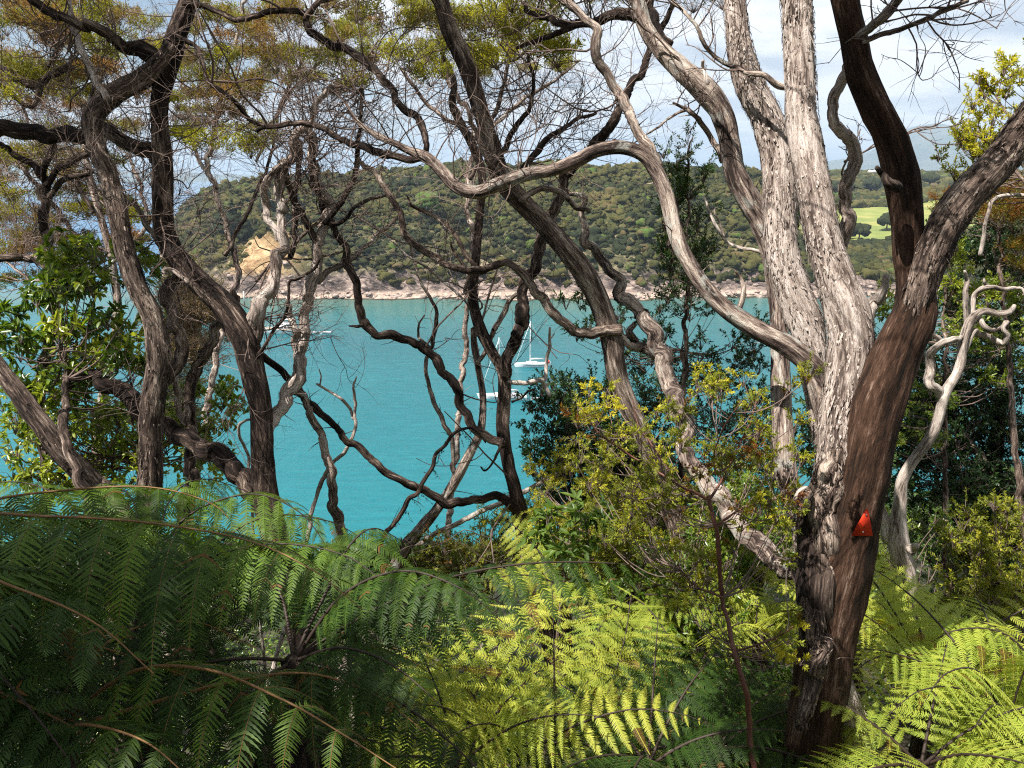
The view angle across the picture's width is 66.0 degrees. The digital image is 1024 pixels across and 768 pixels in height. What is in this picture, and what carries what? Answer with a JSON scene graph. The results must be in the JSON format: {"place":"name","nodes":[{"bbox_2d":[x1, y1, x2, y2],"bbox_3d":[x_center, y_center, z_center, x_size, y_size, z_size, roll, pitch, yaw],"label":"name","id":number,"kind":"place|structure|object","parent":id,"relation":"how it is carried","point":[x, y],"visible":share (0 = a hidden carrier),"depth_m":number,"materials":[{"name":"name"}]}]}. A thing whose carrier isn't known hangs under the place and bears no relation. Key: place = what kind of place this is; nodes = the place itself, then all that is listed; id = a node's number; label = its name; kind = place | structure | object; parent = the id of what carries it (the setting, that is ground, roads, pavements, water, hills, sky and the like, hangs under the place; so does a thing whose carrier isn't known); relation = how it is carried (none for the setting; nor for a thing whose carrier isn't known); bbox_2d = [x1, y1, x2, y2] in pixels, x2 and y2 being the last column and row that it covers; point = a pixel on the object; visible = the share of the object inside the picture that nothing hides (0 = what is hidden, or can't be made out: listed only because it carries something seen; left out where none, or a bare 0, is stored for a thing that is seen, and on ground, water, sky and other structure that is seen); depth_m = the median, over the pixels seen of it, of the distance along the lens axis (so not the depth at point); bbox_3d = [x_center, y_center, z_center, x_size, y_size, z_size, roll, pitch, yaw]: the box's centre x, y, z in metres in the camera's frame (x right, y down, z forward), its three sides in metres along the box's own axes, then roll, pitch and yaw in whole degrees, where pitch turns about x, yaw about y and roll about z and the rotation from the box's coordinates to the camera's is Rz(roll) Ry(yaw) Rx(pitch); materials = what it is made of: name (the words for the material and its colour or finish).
{"place":"outdoors","nodes":[
{"label":"outdoors","id":0,"kind":"place"},
{"bbox_2d":[0,123,1022,181],"bbox_3d":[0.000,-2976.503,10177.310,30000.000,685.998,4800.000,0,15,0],"label":"mountains","id":1,"kind":"structure","parent":0,"point":[924,148],"depth_m":8963.53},
{"bbox_2d":[0,182,1023,549],"bbox_3d":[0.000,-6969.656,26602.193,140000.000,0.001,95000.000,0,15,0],"label":"sea","id":2,"kind":"structure","parent":0,"point":[400,430],"depth_m":213.40,"materials":[{"name":"liquid"}]},
{"bbox_2d":[264,308,297,333],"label":"motor yacht","id":3,"kind":"object","parent":2,"relation":"on","point":[280,331],"visible":0.27,"depth_m":293.04,"materials":[{"name":"white plastic"}]},
{"bbox_2d":[476,338,526,399],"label":"sailing yacht","id":4,"kind":"object","parent":2,"relation":"on","point":[490,396],"visible":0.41,"depth_m":207.09,"materials":[{"name":"white plastic"}]},
{"bbox_2d":[514,321,550,366],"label":"sailing yacht","id":5,"kind":"object","parent":2,"relation":"on","point":[529,363],"visible":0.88,"depth_m":242.44,"materials":[{"name":"white plastic"}]},
{"bbox_2d":[0,0,1023,175],"label":"sky","id":6,"kind":"structure","parent":0,"point":[764,15],"materials":[{"name":"white"}]},
{"bbox_2d":[9,509,1023,767],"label":"ground","id":7,"kind":"structure","parent":0,"point":[905,739],"depth_m":6.43,"materials":[{"name":"soil"}]},
{"bbox_2d":[0,0,150,718],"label":"kanuka tree","id":8,"kind":"object","parent":7,"relation":"on","point":[42,190],"visible":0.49,"depth_m":5.25,"materials":[{"name":"green plant"}]},
{"bbox_2d":[0,225,179,766],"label":"broadleaf bush","id":9,"kind":"object","parent":7,"relation":"on","point":[96,326],"visible":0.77,"depth_m":4.75,"materials":[{"name":"green plant"}]},
{"bbox_2d":[0,584,192,733],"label":"tree fern","id":10,"kind":"object","parent":7,"relation":"on","point":[81,634],"visible":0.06,"depth_m":3.37,"materials":[{"name":"green plant"}]},
{"bbox_2d":[0,359,248,684],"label":"leafy shrub","id":11,"kind":"object","parent":7,"relation":"on","point":[98,431],"visible":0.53,"depth_m":5.18,"materials":[{"name":"green plant"}]},
{"bbox_2d":[0,0,249,767],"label":"kanuka tree","id":12,"kind":"object","parent":7,"relation":"on","point":[164,367],"visible":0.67,"depth_m":4.34,"materials":[{"name":"brown plant"}]},
{"bbox_2d":[0,0,262,677],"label":"kanuka tree","id":13,"kind":"object","parent":7,"relation":"on","point":[75,208],"visible":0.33,"depth_m":7.38,"materials":[{"name":"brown plant"}]},
{"bbox_2d":[0,146,290,767],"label":"kanuka tree","id":14,"kind":"object","parent":7,"relation":"on","point":[38,420],"visible":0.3,"depth_m":3.91,"materials":[{"name":"brown plant"}]},
{"bbox_2d":[0,485,362,767],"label":"tree fern","id":15,"kind":"object","parent":7,"relation":"on","point":[24,583],"visible":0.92,"depth_m":2.13,"materials":[{"name":"green plant"}]},
{"bbox_2d":[133,252,233,558],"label":"scrub bush","id":16,"kind":"object","parent":7,"relation":"on","point":[195,348],"visible":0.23,"depth_m":8.32,"materials":[{"name":"green plant"}]},
{"bbox_2d":[0,479,397,767],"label":"tree fern","id":17,"kind":"object","parent":7,"relation":"on","point":[290,530],"visible":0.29,"depth_m":3.18,"materials":[{"name":"green plant"}]},
{"bbox_2d":[0,618,425,767],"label":"tree fern","id":18,"kind":"object","parent":7,"relation":"on","point":[136,724],"visible":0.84,"depth_m":2.09,"materials":[{"name":"green plant"}]},
{"bbox_2d":[0,0,503,767],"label":"kanuka tree","id":19,"kind":"object","parent":7,"relation":"on","point":[242,328],"visible":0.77,"depth_m":4.51,"materials":[{"name":"brown plant"}]},
{"bbox_2d":[113,0,390,645],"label":"kanuka tree","id":20,"kind":"object","parent":7,"relation":"on","point":[232,246],"visible":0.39,"depth_m":7.68,"materials":[{"name":"green plant"}]},
{"bbox_2d":[237,418,269,723],"bbox_3d":[-1.627,1.443,5.126,0.129,2.563,0.082,10,18,34],"label":"dead sapling","id":21,"kind":"object","parent":7,"relation":"on","point":[252,513],"visible":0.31,"depth_m":4.93,"materials":[{"name":"brown wood"}]},
{"bbox_2d":[94,609,416,767],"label":"tree fern","id":22,"kind":"object","parent":7,"relation":"on","point":[320,738],"visible":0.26,"depth_m":2.96,"materials":[{"name":"green plant"}]},
{"bbox_2d":[261,369,357,718],"bbox_3d":[-1.419,1.216,5.136,0.246,2.539,1.102,13,20,41],"label":"dead sapling","id":23,"kind":"object","parent":7,"relation":"on","point":[311,512],"visible":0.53,"depth_m":5.18,"materials":[{"name":"brown wood"}]},
{"bbox_2d":[245,546,505,766],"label":"tree fern","id":24,"kind":"object","parent":7,"relation":"on","point":[404,712],"visible":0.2,"depth_m":4.14,"materials":[{"name":"green plant"}]},
{"bbox_2d":[74,528,680,767],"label":"tree fern","id":25,"kind":"object","parent":7,"relation":"on","point":[298,659],"visible":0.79,"depth_m":2.72,"materials":[{"name":"green plant"}]},
{"bbox_2d":[310,426,485,688],"bbox_3d":[-0.905,1.408,4.538,1.717,2.150,0.220,-11,18,-35],"label":"sapling","id":26,"kind":"object","parent":7,"relation":"on","point":[396,520],"visible":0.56,"depth_m":4.62,"materials":[{"name":"brown plant"}]},
{"bbox_2d":[361,489,552,712],"bbox_3d":[-0.253,1.662,5.671,1.531,1.707,1.168,-5,16,-20],"label":"scrub bush","id":27,"kind":"object","parent":7,"relation":"on","point":[470,558],"visible":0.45,"depth_m":5.53,"materials":[{"name":"green plant"}]},
{"bbox_2d":[414,455,579,546],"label":"fallen branch","id":28,"kind":"object","parent":27,"relation":"on","point":[472,515],"visible":0.55,"depth_m":5.61,"materials":[{"name":"grey wood"}]},
{"bbox_2d":[323,637,600,767],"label":"tree fern","id":29,"kind":"object","parent":7,"relation":"on","point":[503,713],"visible":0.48,"depth_m":3.16,"materials":[{"name":"green plant"}]},
{"bbox_2d":[236,0,722,729],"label":"kanuka tree","id":30,"kind":"object","parent":7,"relation":"on","point":[514,502],"visible":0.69,"depth_m":5.05,"materials":[{"name":"brown plant"}]},
{"bbox_2d":[308,0,675,660],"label":"kanuka tree","id":31,"kind":"object","parent":7,"relation":"on","point":[463,362],"visible":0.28,"depth_m":7.88,"materials":[{"name":"green plant"}]},
{"bbox_2d":[0,484,1014,580],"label":"slope scrub","id":32,"kind":"object","parent":7,"relation":"on","point":[309,557],"depth_m":16.01,"materials":[{"name":"green plant"}]},
{"bbox_2d":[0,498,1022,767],"bbox_3d":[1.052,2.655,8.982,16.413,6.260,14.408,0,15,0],"label":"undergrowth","id":33,"kind":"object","parent":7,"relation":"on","point":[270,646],"visible":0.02,"depth_m":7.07,"materials":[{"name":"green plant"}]},
{"bbox_2d":[479,511,623,733],"bbox_3d":[0.250,1.653,4.848,0.892,1.651,1.029,-13,20,-40],"label":"tree fern","id":34,"kind":"object","parent":7,"relation":"on","point":[568,616],"visible":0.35,"depth_m":4.82,"materials":[{"name":"green plant"}]},
{"bbox_2d":[377,581,747,767],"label":"tree fern","id":35,"kind":"object","parent":7,"relation":"on","point":[496,690],"visible":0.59,"depth_m":3.24,"materials":[{"name":"green plant"}]},
{"bbox_2d":[346,0,787,744],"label":"kanuka tree","id":36,"kind":"object","parent":7,"relation":"on","point":[608,330],"visible":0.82,"depth_m":4.41,"materials":[{"name":"brown plant"}]},
{"bbox_2d":[703,197,759,253],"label":"dead branch","id":37,"kind":"object","parent":36,"relation":"hanging from","point":[722,235],"visible":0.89,"depth_m":5.51,"materials":[{"name":"grey wood"}]},
{"bbox_2d":[516,489,618,760],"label":"broadleaf plant","id":38,"kind":"object","parent":7,"relation":"on","point":[569,549],"visible":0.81,"depth_m":4.26,"materials":[{"name":"green plant"}]},
{"bbox_2d":[136,0,1023,767],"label":"kanuka tree","id":39,"kind":"object","parent":7,"relation":"on","point":[856,392],"visible":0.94,"depth_m":3.21,"materials":[{"name":"grey plant"}]},
{"bbox_2d":[852,509,872,535],"bbox_3d":[1.328,0.522,2.966,0.084,0.106,0.008,2,14,-8],"label":"trail marker","id":40,"kind":"object","parent":39,"relation":"attached to","point":[863,527],"visible":1,"depth_m":2.97,"materials":[{"name":"red plastic"}]},
{"bbox_2d":[509,359,688,683],"bbox_3d":[0.670,1.196,6.168,1.436,2.682,1.396,0,15,0],"label":"shrub","id":41,"kind":"object","parent":7,"relation":"on","point":[569,427],"visible":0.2,"depth_m":5.91,"materials":[{"name":"green plant"}]},
{"bbox_2d":[520,439,707,720],"bbox_3d":[0.662,1.419,4.913,1.229,2.101,1.208,0,15,0],"label":"feathery bush","id":42,"kind":"object","parent":7,"relation":"on","point":[623,547],"visible":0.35,"depth_m":4.74,"materials":[{"name":"green plant"}]},
{"bbox_2d":[535,562,735,755],"bbox_3d":[0.642,1.717,4.409,0.935,1.304,0.879,-5,16,-18],"label":"tree fern","id":43,"kind":"object","parent":7,"relation":"on","point":[634,613],"visible":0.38,"depth_m":4.12,"materials":[{"name":"green plant"}]},
{"bbox_2d":[499,613,786,767],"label":"tree fern","id":44,"kind":"object","parent":7,"relation":"on","point":[610,760],"visible":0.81,"depth_m":3.07,"materials":[{"name":"green plant"}]},
{"bbox_2d":[548,280,800,643],"bbox_3d":[1.492,0.782,6.812,2.386,3.361,1.583,0,15,0],"label":"shrub","id":45,"kind":"object","parent":7,"relation":"on","point":[642,371],"visible":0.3,"depth_m":6.73,"materials":[{"name":"green plant"}]},
{"bbox_2d":[650,119,725,666],"bbox_3d":[1.173,0.207,5.996,0.597,4.304,1.304,6,16,23],"label":"sapling","id":46,"kind":"object","parent":7,"relation":"on","point":[680,187],"visible":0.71,"depth_m":5.89,"materials":[{"name":"green plant"}]},
{"bbox_2d":[591,460,793,761],"bbox_3d":[1.116,1.371,4.410,1.402,1.956,1.439,0,15,0],"label":"undergrowth shrub","id":47,"kind":"object","parent":7,"relation":"on","point":[688,623],"visible":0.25,"depth_m":4.18,"materials":[{"name":"green plant"}]},
{"bbox_2d":[558,350,828,767],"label":"sapling","id":48,"kind":"object","parent":7,"relation":"on","point":[719,460],"visible":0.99,"depth_m":2.85,"materials":[{"name":"green plant"}]},
{"bbox_2d":[592,651,850,767],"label":"tree fern","id":49,"kind":"object","parent":7,"relation":"on","point":[762,709],"visible":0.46,"depth_m":3.32,"materials":[{"name":"green plant"}]},
{"bbox_2d":[684,509,795,701],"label":"shrub","id":50,"kind":"object","parent":7,"relation":"on","point":[775,578],"visible":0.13,"depth_m":4.37,"materials":[{"name":"green plant"}]},
{"bbox_2d":[652,554,865,767],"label":"tree fern","id":51,"kind":"object","parent":7,"relation":"on","point":[774,619],"visible":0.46,"depth_m":4.10,"materials":[{"name":"green plant"}]},
{"bbox_2d":[758,198,853,606],"bbox_3d":[2.102,0.401,5.850,0.833,3.573,2.804,5,15,17],"label":"shrub","id":52,"kind":"object","parent":7,"relation":"on","point":[806,471],"visible":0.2,"depth_m":5.31,"materials":[{"name":"green plant"}]},
{"bbox_2d":[758,570,945,697],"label":"tree fern","id":53,"kind":"object","parent":7,"relation":"on","point":[873,646],"visible":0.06,"depth_m":4.58,"materials":[{"name":"green plant"}]},
{"bbox_2d":[761,641,1023,767],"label":"tree fern","id":54,"kind":"object","parent":7,"relation":"on","point":[968,753],"visible":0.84,"depth_m":3.01,"materials":[{"name":"green plant"}]},
{"bbox_2d":[876,500,962,618],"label":"leafy shrub","id":55,"kind":"object","parent":7,"relation":"on","point":[923,531],"visible":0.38,"depth_m":5.50,"materials":[{"name":"green plant"}]},
{"bbox_2d":[852,545,1023,759],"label":"tree fern","id":56,"kind":"object","parent":7,"relation":"on","point":[915,747],"visible":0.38,"depth_m":3.91,"materials":[{"name":"green plant"}]},
{"bbox_2d":[856,566,1023,767],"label":"tree fern","id":57,"kind":"object","parent":7,"relation":"on","point":[989,686],"visible":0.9,"depth_m":3.33,"materials":[{"name":"green plant"}]},
{"bbox_2d":[869,236,1023,662],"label":"leafy tree","id":58,"kind":"object","parent":7,"relation":"on","point":[954,287],"visible":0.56,"depth_m":5.86,"materials":[{"name":"green plant"}]},
{"bbox_2d":[880,193,1023,698],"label":"dead tree","id":59,"kind":"object","parent":7,"relation":"on","point":[894,533],"visible":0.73,"depth_m":4.54,"materials":[{"name":"grey wood"}]},
{"bbox_2d":[885,188,1023,602],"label":"tree","id":60,"kind":"object","parent":7,"relation":"on","point":[981,472],"visible":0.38,"depth_m":6.55,"materials":[{"name":"green plant"}]},
{"bbox_2d":[918,487,1023,716],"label":"twiggy bush","id":61,"kind":"object","parent":7,"relation":"on","point":[986,550],"visible":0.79,"depth_m":4.86,"materials":[{"name":"green plant"}]},
{"bbox_2d":[920,575,1023,717],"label":"tree fern","id":62,"kind":"object","parent":7,"relation":"on","point":[1021,616],"visible":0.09,"depth_m":4.70,"materials":[{"name":"green plant"}]},
{"bbox_2d":[926,170,1023,565],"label":"scrub bush","id":63,"kind":"object","parent":7,"relation":"on","point":[1016,212],"visible":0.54,"depth_m":5.59,"materials":[{"name":"green plant"}]},
{"bbox_2d":[930,38,1023,204],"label":"leafy tree","id":64,"kind":"object","parent":7,"relation":"on","point":[967,139],"visible":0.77,"depth_m":4.59,"materials":[{"name":"green plant"}]},
{"bbox_2d":[159,165,1023,301],"bbox_3d":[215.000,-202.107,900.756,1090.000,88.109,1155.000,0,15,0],"label":"headland hill","id":65,"kind":"structure","parent":0,"point":[342,282],"depth_m":392.16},
{"bbox_2d":[209,210,231,235],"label":"pine tree","id":66,"kind":"object","parent":65,"relation":"on","point":[219,226],"visible":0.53,"depth_m":421.68,"materials":[{"name":"green plant"}]},
{"bbox_2d":[226,198,240,229],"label":"pine tree","id":67,"kind":"object","parent":65,"relation":"on","point":[236,221],"visible":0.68,"depth_m":427.96,"materials":[{"name":"green plant"}]},
{"bbox_2d":[235,213,252,240],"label":"pine tree","id":68,"kind":"object","parent":65,"relation":"on","point":[247,231],"visible":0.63,"depth_m":416.80,"materials":[{"name":"green plant"}]},
{"bbox_2d":[258,189,276,212],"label":"pine tree","id":69,"kind":"object","parent":65,"relation":"on","point":[272,205],"visible":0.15,"depth_m":448.80,"materials":[{"name":"green plant"}]},
{"bbox_2d":[272,205,291,222],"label":"pine tree","id":70,"kind":"object","parent":65,"relation":"on","point":[287,216],"visible":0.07,"depth_m":438.48,"materials":[{"name":"green plant"}]},
{"bbox_2d":[288,194,305,214],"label":"pine tree","id":71,"kind":"object","parent":65,"relation":"on","point":[302,204],"visible":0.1,"depth_m":457.78,"materials":[{"name":"green plant"}]},
{"bbox_2d":[414,190,441,218],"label":"broadleaf tree","id":72,"kind":"object","parent":65,"relation":"on","point":[428,198],"visible":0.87,"depth_m":429.62,"materials":[{"name":"green plant"}]},
{"bbox_2d":[525,239,534,251],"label":"broadleaf tree","id":73,"kind":"object","parent":65,"relation":"on","point":[530,246],"visible":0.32,"depth_m":400.23,"materials":[{"name":"green plant"}]},
{"bbox_2d":[549,267,568,283],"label":"broadleaf tree","id":74,"kind":"object","parent":65,"relation":"on","point":[562,271],"visible":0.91,"depth_m":388.86,"materials":[{"name":"green plant"}]},
{"bbox_2d":[154,261,1018,299],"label":"shore rocks","id":75,"kind":"object","parent":65,"relation":"on","point":[728,292],"visible":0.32,"depth_m":380.25,"materials":[{"name":"beige stone"}]},
{"bbox_2d":[170,157,1023,287],"bbox_3d":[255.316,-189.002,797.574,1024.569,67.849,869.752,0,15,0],"label":"forest canopy","id":76,"kind":"object","parent":65,"relation":"on","point":[871,258],"visible":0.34,"depth_m":438.19,"materials":[{"name":"green plant"}]},
{"bbox_2d":[636,226,656,238],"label":"broadleaf tree","id":77,"kind":"object","parent":65,"relation":"on","point":[646,232],"visible":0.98,"depth_m":414.45,"materials":[{"name":"green plant"}]},
{"bbox_2d":[832,180,839,189],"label":"broadleaf tree","id":78,"kind":"object","parent":65,"relation":"on","point":[835,184],"visible":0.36,"depth_m":796.45,"materials":[{"name":"green plant"}]},
{"bbox_2d":[852,223,871,237],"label":"broadleaf tree","id":79,"kind":"object","parent":65,"relation":"on","point":[862,229],"visible":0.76,"depth_m":515.15,"materials":[{"name":"green plant"}]},
{"bbox_2d":[862,176,881,190],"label":"broadleaf tree","id":80,"kind":"object","parent":65,"relation":"on","point":[873,182],"visible":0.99,"depth_m":818.35,"materials":[{"name":"green plant"}]},
{"bbox_2d":[799,200,982,239],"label":"pasture","id":81,"kind":"structure","parent":65,"relation":"on","point":[870,215],"depth_m":645.51,"materials":[{"name":"green plant"}]},
{"bbox_2d":[877,212,889,229],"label":"broadleaf tree","id":82,"kind":"object","parent":81,"relation":"on","point":[883,219],"visible":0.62,"depth_m":574.38,"materials":[{"name":"green plant"}]},
{"bbox_2d":[921,171,940,183],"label":"broadleaf tree","id":83,"kind":"object","parent":65,"relation":"on","point":[931,177],"visible":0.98,"depth_m":868.63,"materials":[{"name":"green plant"}]}
]}

